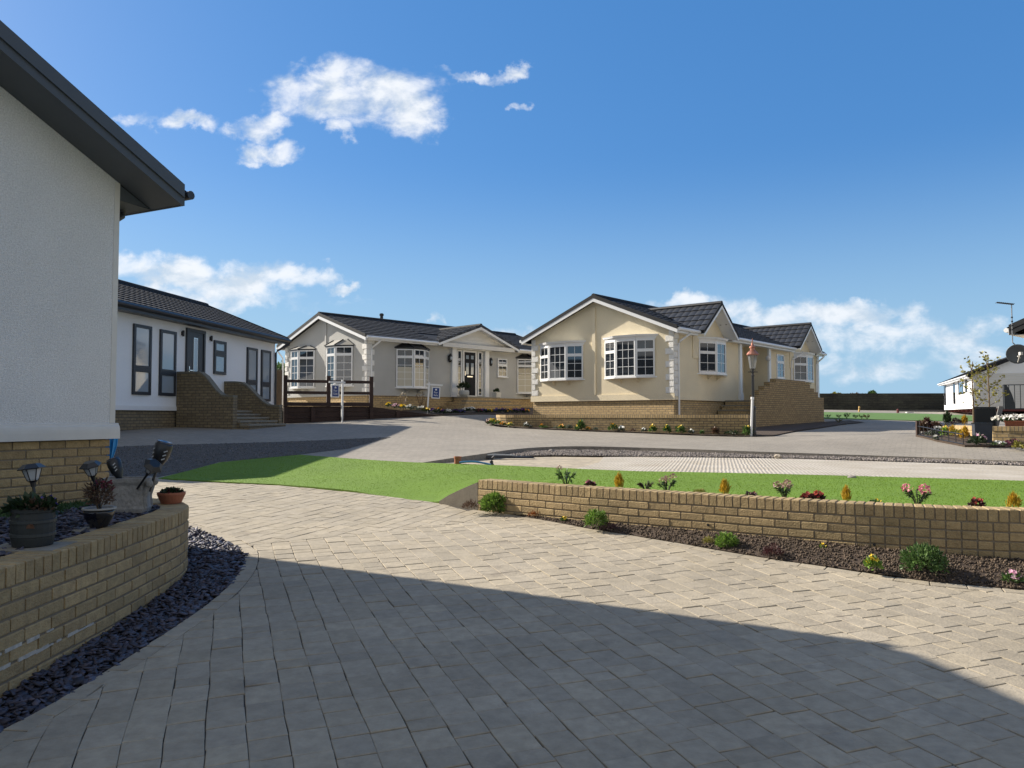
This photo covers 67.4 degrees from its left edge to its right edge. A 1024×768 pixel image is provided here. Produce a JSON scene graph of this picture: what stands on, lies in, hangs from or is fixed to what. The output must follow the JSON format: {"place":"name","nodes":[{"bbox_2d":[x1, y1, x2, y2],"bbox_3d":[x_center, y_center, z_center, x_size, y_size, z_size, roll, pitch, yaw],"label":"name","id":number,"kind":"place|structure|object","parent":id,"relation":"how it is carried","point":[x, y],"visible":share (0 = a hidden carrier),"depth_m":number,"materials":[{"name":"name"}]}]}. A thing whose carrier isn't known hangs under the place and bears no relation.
{"place":"outdoors","nodes":[
{"label":"outdoors","id":0,"kind":"place"},
{"bbox_2d":[0,501,88,519],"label":"grass strip","id":1,"kind":"object","parent":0,"point":[57,506],"depth_m":6.41,"materials":[{"name":"green plant"}]},
{"bbox_2d":[0,500,93,516],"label":"grass","id":2,"kind":"structure","parent":1,"relation":"on","point":[80,503],"depth_m":6.39,"materials":[{"name":"green plant"}]},
{"bbox_2d":[0,511,151,556],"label":"slate base","id":3,"kind":"object","parent":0,"point":[82,526],"visible":0.03,"depth_m":5.68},
{"bbox_2d":[0,541,76,553],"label":"paving slab","id":4,"kind":"structure","parent":3,"relation":"on","point":[51,547],"depth_m":4.25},
{"bbox_2d":[0,491,62,547],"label":"barrel pot","id":5,"kind":"object","parent":4,"relation":"on","point":[31,525],"visible":1,"depth_m":4.25,"materials":[{"name":"plastic"}]},
{"bbox_2d":[17,463,45,508],"bbox_3d":[-2.706,0.609,4.348,0.125,0.316,0.144,-7,-2,0],"label":"solar lantern","id":6,"kind":"object","parent":5,"relation":"in","point":[31,472],"visible":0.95,"depth_m":4.33,"materials":[{"name":"black metal"}]},
{"bbox_2d":[0,504,161,555],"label":"slate chips","id":7,"kind":"object","parent":3,"relation":"on","point":[68,521],"visible":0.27,"depth_m":5.31,"materials":[{"name":"grey gravel"}]},
{"bbox_2d":[71,527,96,533],"bbox_3d":[-2.733,0.957,5.024,0.257,0.025,0.263,0,-2,0],"label":"stepping stone","id":8,"kind":"object","parent":3,"relation":"on","point":[76,530],"visible":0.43,"depth_m":4.96,"materials":[{"name":"grey stone"}]},
{"bbox_2d":[81,475,117,528],"bbox_3d":[-2.717,0.771,5.049,0.229,0.349,0.214,0,-2,0],"label":"ceramic pot","id":9,"kind":"object","parent":8,"relation":"on","point":[96,517],"visible":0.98,"depth_m":5.01,"materials":[{"name":"black ceramic"}]},
{"bbox_2d":[79,460,101,508],"bbox_3d":[-2.714,0.689,5.010,0.137,0.384,0.118,-1,15,17],"label":"solar lantern","id":10,"kind":"object","parent":9,"relation":"in","point":[90,468],"visible":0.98,"depth_m":4.96,"materials":[{"name":"black metal"}]},
{"bbox_2d":[99,476,158,513],"bbox_3d":[-3.000,0.863,5.989,0.408,0.265,0.274,1,-2,-14],"label":"stone trough","id":11,"kind":"object","parent":3,"relation":"on","point":[129,497],"visible":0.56,"depth_m":5.90,"materials":[{"name":"grey stone"}]},
{"bbox_2d":[106,457,123,478],"bbox_3d":[-3.111,0.711,6.065,0.106,0.271,0.106,-24,-7,10],"label":"solar torch","id":12,"kind":"object","parent":11,"relation":"in","point":[115,466],"visible":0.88,"depth_m":6.04,"materials":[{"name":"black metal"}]},
{"bbox_2d":[136,459,162,489],"bbox_3d":[-2.784,0.701,5.842,0.312,0.131,0.151,-47,-26,24],"label":"solar lantern","id":13,"kind":"object","parent":11,"relation":"in","point":[152,466],"visible":1,"depth_m":5.78,"materials":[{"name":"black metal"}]},
{"bbox_2d":[149,440,172,491],"bbox_3d":[-2.755,0.637,5.968,0.134,0.406,0.134,16,-6,-11],"label":"solar torch","id":14,"kind":"object","parent":11,"relation":"in","point":[162,451],"visible":0.85,"depth_m":5.93,"materials":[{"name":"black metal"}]},
{"bbox_2d":[1,541,229,719],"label":"slate base","id":15,"kind":"object","parent":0,"point":[30,702],"visible":0.01,"depth_m":4.09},
{"bbox_2d":[0,526,248,732],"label":"slate chips","id":16,"kind":"object","parent":15,"relation":"on","point":[206,573],"visible":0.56,"depth_m":4.67,"materials":[{"name":"grey gravel"}]},
{"bbox_2d":[105,437,389,476],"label":"tarmac","id":17,"kind":"structure","parent":0,"point":[176,451],"depth_m":15.15,"materials":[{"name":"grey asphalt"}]},
{"bbox_2d":[478,490,506,512],"bbox_3d":[-0.224,1.352,8.792,0.359,0.276,0.340,-1,-3,29],"label":"green bush","id":18,"kind":"object","parent":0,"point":[493,499],"visible":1,"depth_m":8.73,"materials":[{"name":"green plant"}]},
{"bbox_2d":[486,454,533,457],"bbox_3d":[-0.114,1.455,15.521,1.170,0.086,0.240,0,-2,3],"label":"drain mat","id":19,"kind":"object","parent":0,"point":[502,456],"visible":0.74,"depth_m":15.45,"materials":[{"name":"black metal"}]},
{"bbox_2d":[0,479,1023,767],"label":"drive","id":20,"kind":"structure","parent":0,"point":[678,655],"depth_m":4.15,"materials":[{"name":"grey stone"}]},
{"bbox_2d":[460,499,478,509],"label":"brown sprig","id":21,"kind":"object","parent":20,"relation":"on","point":[471,503],"visible":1,"depth_m":8.76,"materials":[{"name":"brown plant"}]},
{"bbox_2d":[29,507,1003,767],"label":"drive joints","id":22,"kind":"object","parent":20,"relation":"on","point":[279,681],"visible":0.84,"depth_m":3.70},
{"bbox_2d":[0,0,1023,392],"label":"sky","id":23,"kind":"structure","parent":0,"point":[853,170],"materials":[{"name":"blue"}]},
{"bbox_2d":[109,410,1023,478],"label":"road","id":24,"kind":"structure","parent":0,"point":[434,439],"depth_m":18.95,"materials":[{"name":"grey asphalt"}]},
{"bbox_2d":[176,371,285,429],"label":"brick steps","id":25,"kind":"structure","parent":24,"relation":"on","point":[203,400],"depth_m":20.25,"materials":[{"name":"beige brick"}]},
{"bbox_2d":[284,405,437,423],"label":"sleeper wall","id":26,"kind":"structure","parent":24,"relation":"on","point":[309,413],"depth_m":26.62,"materials":[{"name":"brown wood"}]},
{"bbox_2d":[283,375,372,409],"bbox_3d":[-6.345,0.314,26.636,3.050,1.190,0.112,1,-3,-20],"label":"rail fence","id":27,"kind":"object","parent":26,"relation":"on","point":[327,392],"visible":0.96,"depth_m":26.55,"materials":[{"name":"brown wood"}]},
{"bbox_2d":[402,407,532,415],"bbox_3d":[0.359,1.214,32.238,11.774,0.558,5.042,2,-3,-40],"label":"flower bed","id":28,"kind":"object","parent":24,"relation":"on","point":[471,412],"visible":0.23,"depth_m":29.30,"materials":[{"name":"soil"}]},
{"bbox_2d":[426,382,442,413],"bbox_3d":[-2.899,0.572,28.412,0.600,1.260,0.056,3,-3,-3],"label":"plot sign","id":29,"kind":"object","parent":28,"relation":"on","point":[436,392],"visible":1,"depth_m":28.41,"materials":[{"name":"white paint"}]},
{"bbox_2d":[441,397,520,409],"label":"brick steps","id":30,"kind":"structure","parent":24,"relation":"on","point":[460,403],"depth_m":32.79,"materials":[{"name":"beige brick"}]},
{"bbox_2d":[456,380,470,396],"bbox_3d":[-2.063,0.181,32.915,0.673,0.740,0.565,2,-3,-39],"label":"grey pot","id":31,"kind":"object","parent":30,"relation":"on","point":[463,393],"visible":1,"depth_m":32.78,"materials":[{"name":"ceramic"}]},
{"bbox_2d":[496,415,749,435],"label":"planter wall","id":32,"kind":"structure","parent":24,"relation":"on","point":[698,423],"depth_m":23.53,"materials":[{"name":"brick"}]},
{"bbox_2d":[490,420,860,435],"bbox_3d":[8.455,1.434,26.618,17.315,0.467,8.738,1,-3,-22],"label":"flower bed","id":33,"kind":"object","parent":24,"relation":"on","point":[771,430],"visible":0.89,"depth_m":25.53,"materials":[{"name":"soil"}]},
{"bbox_2d":[750,397,753,436],"bbox_3d":[6.780,0.977,21.698,0.135,1.224,0.096,0,-2,0],"label":"white pipe","id":34,"kind":"object","parent":33,"relation":"on","point":[751,421],"visible":0.83,"depth_m":21.67,"materials":[{"name":"plastic"}]},
{"bbox_2d":[746,339,758,434],"bbox_3d":[6.875,0.093,21.915,0.360,2.790,0.360,0,-2,0],"label":"lamp post","id":35,"kind":"object","parent":33,"relation":"on","point":[752,351],"visible":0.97,"depth_m":21.88,"materials":[{"name":"black metal"}]},
{"bbox_2d":[714,400,749,414],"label":"brick steps","id":36,"kind":"structure","parent":24,"relation":"on","point":[735,407],"depth_m":27.61,"materials":[{"name":"beige brick"}]},
{"bbox_2d":[508,449,1023,465],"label":"gravel stones","id":37,"kind":"object","parent":24,"relation":"on","point":[590,452],"visible":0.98,"depth_m":16.14,"materials":[{"name":"grey gravel"}]},
{"bbox_2d":[899,410,944,411],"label":"dark barrier","id":38,"kind":"object","parent":24,"relation":"on","point":[922,410],"visible":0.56,"depth_m":66.19,"materials":[{"name":"black metal"}]},
{"bbox_2d":[916,433,1023,447],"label":"flower bed","id":39,"kind":"object","parent":24,"relation":"on","point":[951,438],"visible":0.26,"depth_m":16.47,"materials":[{"name":"soil"}]},
{"bbox_2d":[915,421,963,444],"bbox_3d":[10.225,1.144,18.553,0.856,0.520,5.391,-1,-3,27],"label":"border fence","id":40,"kind":"object","parent":39,"relation":"on","point":[917,426],"visible":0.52,"depth_m":17.55,"materials":[{"name":"black metal"}]},
{"bbox_2d":[942,410,951,424],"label":"bed plant","id":41,"kind":"object","parent":39,"relation":"on","point":[947,415],"visible":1,"depth_m":18.76,"materials":[{"name":"green plant"}]},
{"bbox_2d":[955,356,986,422],"bbox_3d":[10.558,0.295,17.641,0.588,1.880,0.672,2,-3,-39],"label":"young tree","id":42,"kind":"object","parent":39,"relation":"on","point":[972,380],"visible":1,"depth_m":17.60,"materials":[{"name":"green plant"}]},
{"bbox_2d":[966,432,987,444],"bbox_3d":[9.558,1.116,15.789,0.393,0.272,0.386,0,-2,6],"label":"bed plant","id":43,"kind":"object","parent":39,"relation":"on","point":[981,438],"visible":1,"depth_m":15.73,"materials":[{"name":"green plant"}]},
{"bbox_2d":[971,423,992,442],"bbox_3d":[9.930,1.043,16.221,0.344,0.445,0.314,-1,-3,20],"label":"slate planter","id":44,"kind":"object","parent":39,"relation":"on","point":[986,429],"visible":0.79,"depth_m":16.08,"materials":[{"name":"grey stone"}]},
{"bbox_2d":[953,425,1023,441],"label":"end planter wall","id":45,"kind":"structure","parent":24,"relation":"on","point":[1001,433],"depth_m":16.23,"materials":[{"name":"brick"}]},
{"bbox_2d":[1003,384,1023,409],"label":"deck railing","id":46,"kind":"object","parent":24,"relation":"on","point":[1009,402],"visible":1,"depth_m":48.80,"materials":[{"name":"black metal"}]},
{"bbox_2d":[1011,440,1023,448],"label":"bed plant","id":47,"kind":"object","parent":24,"relation":"on","point":[1016,444],"visible":1,"depth_m":15.03,"materials":[{"name":"yellow plant"}]},
{"bbox_2d":[159,455,1023,506],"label":"lawn","id":48,"kind":"structure","parent":0,"point":[430,495],"depth_m":10.84,"materials":[{"name":"green plant"}]},
{"bbox_2d":[439,482,477,509],"bbox_3d":[-0.641,1.378,9.286,0.666,0.420,0.035,-2,-3,42],"label":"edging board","id":49,"kind":"object","parent":48,"relation":"on","point":[458,498],"visible":0.55,"depth_m":9.22,"materials":[{"name":"grey concrete"}]},
{"bbox_2d":[555,465,576,483],"bbox_3d":[0.605,1.052,8.692,0.249,0.269,0.254,1,-3,-22],"label":"leafy shrub","id":50,"kind":"object","parent":48,"relation":"on","point":[566,476],"visible":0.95,"depth_m":8.69,"materials":[{"name":"green plant"}]},
{"bbox_2d":[614,472,623,486],"bbox_3d":[1.149,1.049,8.279,0.120,0.233,0.123,-1,-3,24],"label":"golden conifer","id":51,"kind":"object","parent":48,"relation":"on","point":[618,479],"visible":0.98,"depth_m":8.26,"materials":[{"name":"yellow plant"}]},
{"bbox_2d":[656,473,676,489],"bbox_3d":[1.608,1.039,7.962,0.216,0.234,0.229,-1,-3,18],"label":"skimmia","id":52,"kind":"object","parent":48,"relation":"on","point":[665,484],"visible":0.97,"depth_m":7.95,"materials":[{"name":"green plant"}]},
{"bbox_2d":[718,478,731,493],"bbox_3d":[2.110,1.028,7.626,0.123,0.222,0.129,1,-3,-27],"label":"golden conifer","id":53,"kind":"object","parent":48,"relation":"on","point":[724,487],"visible":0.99,"depth_m":7.60,"materials":[{"name":"yellow plant"}]},
{"bbox_2d":[773,479,793,496],"bbox_3d":[2.587,1.016,7.285,0.179,0.222,0.194,1,-3,-25],"label":"skimmia","id":54,"kind":"object","parent":48,"relation":"on","point":[787,489],"visible":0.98,"depth_m":7.29,"materials":[{"name":"green plant"}]},
{"bbox_2d":[811,490,825,499],"bbox_3d":[2.840,1.032,7.117,0.137,0.107,0.137,1,-3,-27],"label":"primrose","id":55,"kind":"object","parent":48,"relation":"on","point":[816,494],"visible":0.97,"depth_m":7.10,"materials":[{"name":"red plant"}]},
{"bbox_2d":[840,484,851,500],"bbox_3d":[3.049,1.010,6.992,0.094,0.206,0.112,0,-2,9],"label":"golden conifer","id":56,"kind":"object","parent":48,"relation":"on","point":[846,491],"visible":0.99,"depth_m":6.98,"materials":[{"name":"yellow plant"}]},
{"bbox_2d":[901,483,931,503],"bbox_3d":[3.560,0.982,6.713,0.226,0.244,0.262,0,-2,-8],"label":"rhododendron","id":57,"kind":"object","parent":48,"relation":"on","point":[908,492],"visible":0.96,"depth_m":6.71,"materials":[{"name":"pink plant"}]},
{"bbox_2d":[966,497,986,506],"bbox_3d":[3.971,1.016,6.562,0.141,0.106,0.155,0,-2,1],"label":"primrose","id":58,"kind":"object","parent":48,"relation":"on","point":[974,501],"visible":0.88,"depth_m":6.54,"materials":[{"name":"red plant"}]},
{"bbox_2d":[1005,491,1022,507],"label":"golden conifer","id":59,"kind":"object","parent":48,"relation":"on","point":[1012,496],"visible":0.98,"depth_m":6.48,"materials":[{"name":"yellow plant"}]},
{"bbox_2d":[449,455,1021,468],"bbox_3d":[7.711,1.351,11.642,19.038,0.019,6.119,-1,-3,31],"label":"plot grit","id":60,"kind":"object","parent":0,"point":[569,461],"visible":0.12,"depth_m":14.78,"materials":[{"name":"grey gravel"}]},
{"bbox_2d":[577,457,1023,480],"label":"concrete slab","id":61,"kind":"structure","parent":60,"relation":"on","point":[834,467],"depth_m":12.76,"materials":[{"name":"grey concrete"}]},
{"bbox_2d":[506,513,1023,588],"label":"soil bed","id":62,"kind":"object","parent":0,"point":[906,575],"visible":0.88,"depth_m":6.40,"materials":[{"name":"brown soil"}]},
{"bbox_2d":[583,508,608,528],"bbox_3d":[0.849,1.345,7.726,0.291,0.201,0.289,0,-2,2],"label":"green bush","id":63,"kind":"object","parent":62,"relation":"on","point":[592,516],"visible":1,"depth_m":7.68,"materials":[{"name":"green plant"}]},
{"bbox_2d":[597,521,619,529],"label":"heather","id":64,"kind":"object","parent":62,"relation":"on","point":[609,527],"visible":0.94,"depth_m":7.64,"materials":[{"name":"plant"}]},
{"bbox_2d":[714,531,738,547],"bbox_3d":[1.937,1.401,6.887,0.245,0.166,0.240,0,-2,-10],"label":"green bush","id":65,"kind":"object","parent":62,"relation":"on","point":[730,539],"visible":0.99,"depth_m":6.85,"materials":[{"name":"green plant"}]},
{"bbox_2d":[760,542,784,555],"bbox_3d":[2.214,1.402,6.531,0.213,0.116,0.214,1,-3,-18],"label":"red shrub","id":66,"kind":"object","parent":62,"relation":"on","point":[771,549],"visible":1,"depth_m":6.51,"materials":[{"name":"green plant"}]},
{"bbox_2d":[863,554,884,569],"bbox_3d":[2.822,1.392,6.009,0.152,0.123,0.138,0,-2,6],"label":"pansy","id":67,"kind":"object","parent":62,"relation":"on","point":[872,561],"visible":1,"depth_m":5.99,"materials":[{"name":"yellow plant"}]},
{"bbox_2d":[899,541,950,572],"bbox_3d":[3.183,1.338,5.937,0.359,0.248,0.346,-1,-3,26],"label":"green bush","id":68,"kind":"object","parent":62,"relation":"on","point":[930,555],"visible":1,"depth_m":5.87,"materials":[{"name":"green plant"}]},
{"bbox_2d":[1001,569,1023,582],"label":"primrose","id":69,"kind":"object","parent":62,"relation":"on","point":[1014,576],"visible":1,"depth_m":5.63,"materials":[{"name":"pink plant"}]},
{"bbox_2d":[824,412,1015,421],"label":"lawn","id":70,"kind":"structure","parent":0,"point":[902,416],"depth_m":39.16,"materials":[{"name":"green plant"}]},
{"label":"ground","id":71,"kind":"structure","parent":0,"visible":0},
{"bbox_2d":[0,497,188,700],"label":"planter wall","id":72,"kind":"structure","parent":71,"relation":"on","point":[85,588],"depth_m":4.39,"materials":[{"name":"brick"}]},
{"bbox_2d":[157,486,185,503],"bbox_3d":[-2.855,0.925,6.437,0.224,0.146,0.224,0,-2,0],"label":"terracotta bowl","id":73,"kind":"object","parent":72,"relation":"on","point":[171,495],"visible":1,"depth_m":6.37,"materials":[{"name":"brown ceramic"}]},
{"bbox_2d":[0,20,194,521],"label":"rendered house","id":74,"kind":"structure","parent":71,"relation":"on","point":[82,175],"depth_m":6.60,"materials":[{"name":"paint"}]},
{"bbox_2d":[107,439,117,457],"bbox_3d":[-3.973,0.602,7.600,0.145,0.350,0.036,0,-2,0],"label":"blue cloth","id":75,"kind":"object","parent":74,"relation":"hanging from","point":[113,445],"visible":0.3,"depth_m":7.60,"materials":[{"name":"fabric"}]},
{"bbox_2d":[115,279,290,430],"bbox_3d":[-11.491,-0.493,21.195,6.306,5.149,11.316,0,-2,8],"label":"white bungalow","id":76,"kind":"object","parent":71,"relation":"on","point":[163,338],"visible":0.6,"depth_m":20.29,"materials":[{"name":"paint"}]},
{"bbox_2d":[131,323,151,394],"bbox_3d":[-9.078,-0.591,18.846,0.050,1.716,0.705,0,-2,8],"label":"window","id":77,"kind":"structure","parent":76,"relation":"in","point":[142,334],"depth_m":18.82,"materials":[{"name":"glass"}]},
{"bbox_2d":[158,329,176,395],"bbox_3d":[-8.924,-0.538,19.911,0.050,1.694,0.703,0,-2,8],"label":"window","id":78,"kind":"structure","parent":76,"relation":"in","point":[167,339],"depth_m":19.89,"materials":[{"name":"glass"}]},
{"bbox_2d":[185,328,205,371],"bbox_3d":[-8.727,-0.417,21.182,0.075,2.177,0.924,0,-2,8],"label":"door","id":79,"kind":"structure","parent":76,"relation":"in","point":[195,340],"depth_m":21.17,"materials":[{"name":"plastic"}]},
{"bbox_2d":[213,340,226,374],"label":"window","id":80,"kind":"structure","parent":76,"relation":"in","point":[219,347],"depth_m":22.46,"materials":[{"name":"glass"}]},
{"bbox_2d":[246,347,257,391],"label":"window","id":81,"kind":"structure","parent":76,"relation":"in","point":[251,353],"depth_m":24.45,"materials":[{"name":"plastic"}]},
{"bbox_2d":[260,350,270,400],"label":"window","id":82,"kind":"structure","parent":76,"relation":"in","point":[265,377],"depth_m":25.35,"materials":[{"name":"plastic"}]},
{"bbox_2d":[329,380,344,422],"bbox_3d":[-5.803,0.666,25.458,0.600,1.620,0.056,2,-3,-43],"label":"plot sign","id":83,"kind":"object","parent":71,"relation":"on","point":[334,390],"visible":0.99,"depth_m":25.50,"materials":[{"name":"white paint"}]},
{"bbox_2d":[276,312,532,412],"bbox_3d":[-4.010,-0.810,36.164,7.196,4.730,12.127,-2,-3,44],"label":"grey bungalow","id":84,"kind":"object","parent":71,"relation":"on","point":[394,359],"visible":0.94,"depth_m":32.67,"materials":[{"name":"paint"}]},
{"bbox_2d":[289,345,315,390],"bbox_3d":[-9.205,-0.639,33.136,1.975,2.037,0.549,-2,-3,44],"label":"window","id":85,"kind":"structure","parent":84,"relation":"in","point":[302,358],"depth_m":32.75,"materials":[{"name":"white plastic"}]},
{"bbox_2d":[324,339,354,390],"bbox_3d":[-7.187,-0.764,31.172,2.010,2.111,0.552,-2,-3,44],"label":"window","id":86,"kind":"structure","parent":84,"relation":"in","point":[339,353],"depth_m":30.78,"materials":[{"name":"white plastic"}]},
{"bbox_2d":[394,343,429,392],"bbox_3d":[-3.922,-0.658,31.484,0.551,2.042,1.870,-2,-3,44],"label":"window","id":87,"kind":"structure","parent":84,"relation":"in","point":[412,360],"depth_m":31.15,"materials":[{"name":"white plastic"}]},
{"bbox_2d":[464,352,474,395],"bbox_3d":[-1.864,-0.444,33.912,0.069,1.908,0.661,-2,-3,44],"label":"door","id":88,"kind":"structure","parent":84,"relation":"in","point":[469,358],"depth_m":33.92,"materials":[{"name":"black glass"}]},
{"bbox_2d":[497,358,508,377],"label":"window","id":89,"kind":"structure","parent":84,"relation":"in","point":[501,363],"depth_m":35.35,"materials":[{"name":"white plastic"}]},
{"bbox_2d":[516,354,531,396],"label":"window","id":90,"kind":"structure","parent":84,"relation":"in","point":[524,362],"depth_m":36.16,"materials":[{"name":"white plastic"}]},
{"bbox_2d":[519,293,826,414],"bbox_3d":[7.481,-0.457,32.470,7.021,5.116,14.163,-2,-3,41],"label":"cream bungalow","id":91,"kind":"object","parent":71,"relation":"on","point":[595,354],"visible":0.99,"depth_m":27.54,"materials":[{"name":"paint"}]},
{"bbox_2d":[539,340,585,385],"bbox_3d":[1.727,-0.754,28.329,2.206,1.606,0.370,-2,-3,41],"label":"window","id":92,"kind":"structure","parent":91,"relation":"in","point":[559,360],"depth_m":28.14,"materials":[{"name":"white plastic"}]},
{"bbox_2d":[603,334,657,383],"bbox_3d":[3.952,-0.851,26.422,2.246,1.645,0.370,-2,-3,41],"label":"window","id":93,"kind":"structure","parent":91,"relation":"in","point":[632,355],"depth_m":26.23,"materials":[{"name":"white plastic"}]},
{"bbox_2d":[697,336,728,380],"bbox_3d":[7.353,-0.884,27.438,0.450,1.484,2.385,-2,-3,41],"label":"window","id":94,"kind":"structure","parent":91,"relation":"in","point":[712,350],"depth_m":27.01,"materials":[{"name":"white plastic"}]},
{"bbox_2d":[776,354,784,378],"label":"window","id":95,"kind":"structure","parent":91,"relation":"in","point":[779,358],"depth_m":32.29,"materials":[{"name":"white plastic"}]},
{"bbox_2d":[793,352,815,384],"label":"window","id":96,"kind":"structure","parent":91,"relation":"in","point":[803,364],"depth_m":33.73,"materials":[{"name":"white plastic"}]},
{"bbox_2d":[478,479,1023,589],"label":"retaining wall","id":97,"kind":"structure","parent":71,"relation":"on","point":[983,531],"depth_m":6.89,"materials":[{"name":"brick"}]},
{"bbox_2d":[750,379,823,426],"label":"stepped wall","id":98,"kind":"structure","parent":71,"relation":"on","point":[781,401],"depth_m":28.62,"materials":[{"name":"beige brick"}]},
{"bbox_2d":[820,393,1012,412],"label":"boundary wall","id":99,"kind":"structure","parent":71,"relation":"on","point":[886,401],"depth_m":70.19,"materials":[{"name":"stone"}]},
{"bbox_2d":[937,357,1023,413],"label":"white lodge","id":100,"kind":"structure","parent":71,"relation":"on","point":[1013,373],"depth_m":51.77,"materials":[{"name":"grey tile"}]},
{"bbox_2d":[1003,318,1023,337],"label":"side bungalow","id":101,"kind":"object","parent":71,"relation":"on","point":[1018,328],"visible":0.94,"depth_m":18.91,"materials":[{"name":"grey tile"}]},
{"bbox_2d":[996,302,1014,344],"bbox_3d":[12.228,-1.437,18.787,0.726,1.147,0.202,0,-2,0],"label":"tv aerial","id":102,"kind":"object","parent":101,"relation":"attached to","point":[1011,304],"visible":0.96,"depth_m":18.77,"materials":[{"name":"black metal"}]},
{"bbox_2d":[1006,344,1023,363],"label":"satellite dish","id":103,"kind":"object","parent":101,"relation":"attached to","point":[1015,353],"visible":1,"depth_m":18.58,"materials":[{"name":"grey metal"}]},
{"label":"planter soil","id":104,"kind":"structure","parent":0,"visible":0},
{"bbox_2d":[974,407,996,425],"bbox_3d":[11.316,0.846,18.381,0.490,0.600,0.060,0,-2,9],"label":"garden panel","id":105,"kind":"object","parent":104,"relation":"on","point":[983,414],"visible":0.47,"depth_m":18.36,"materials":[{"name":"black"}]},
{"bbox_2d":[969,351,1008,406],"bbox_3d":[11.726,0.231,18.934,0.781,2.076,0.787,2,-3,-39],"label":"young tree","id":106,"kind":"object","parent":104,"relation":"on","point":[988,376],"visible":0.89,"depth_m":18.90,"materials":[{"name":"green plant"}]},
{"bbox_2d":[991,413,1023,425],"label":"trough pot","id":107,"kind":"object","parent":104,"relation":"on","point":[1018,422],"visible":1,"depth_m":16.55,"materials":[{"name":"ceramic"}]},
{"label":"terrace","id":108,"kind":"structure","parent":0,"visible":0},
{"bbox_2d":[276,369,281,404],"bbox_3d":[-9.323,0.241,29.919,0.078,1.610,1.450,2,-3,-43],"label":"picket fence","id":109,"kind":"object","parent":108,"relation":"on","point":[279,389],"visible":0.25,"depth_m":29.53,"materials":[{"name":"brown wood"}]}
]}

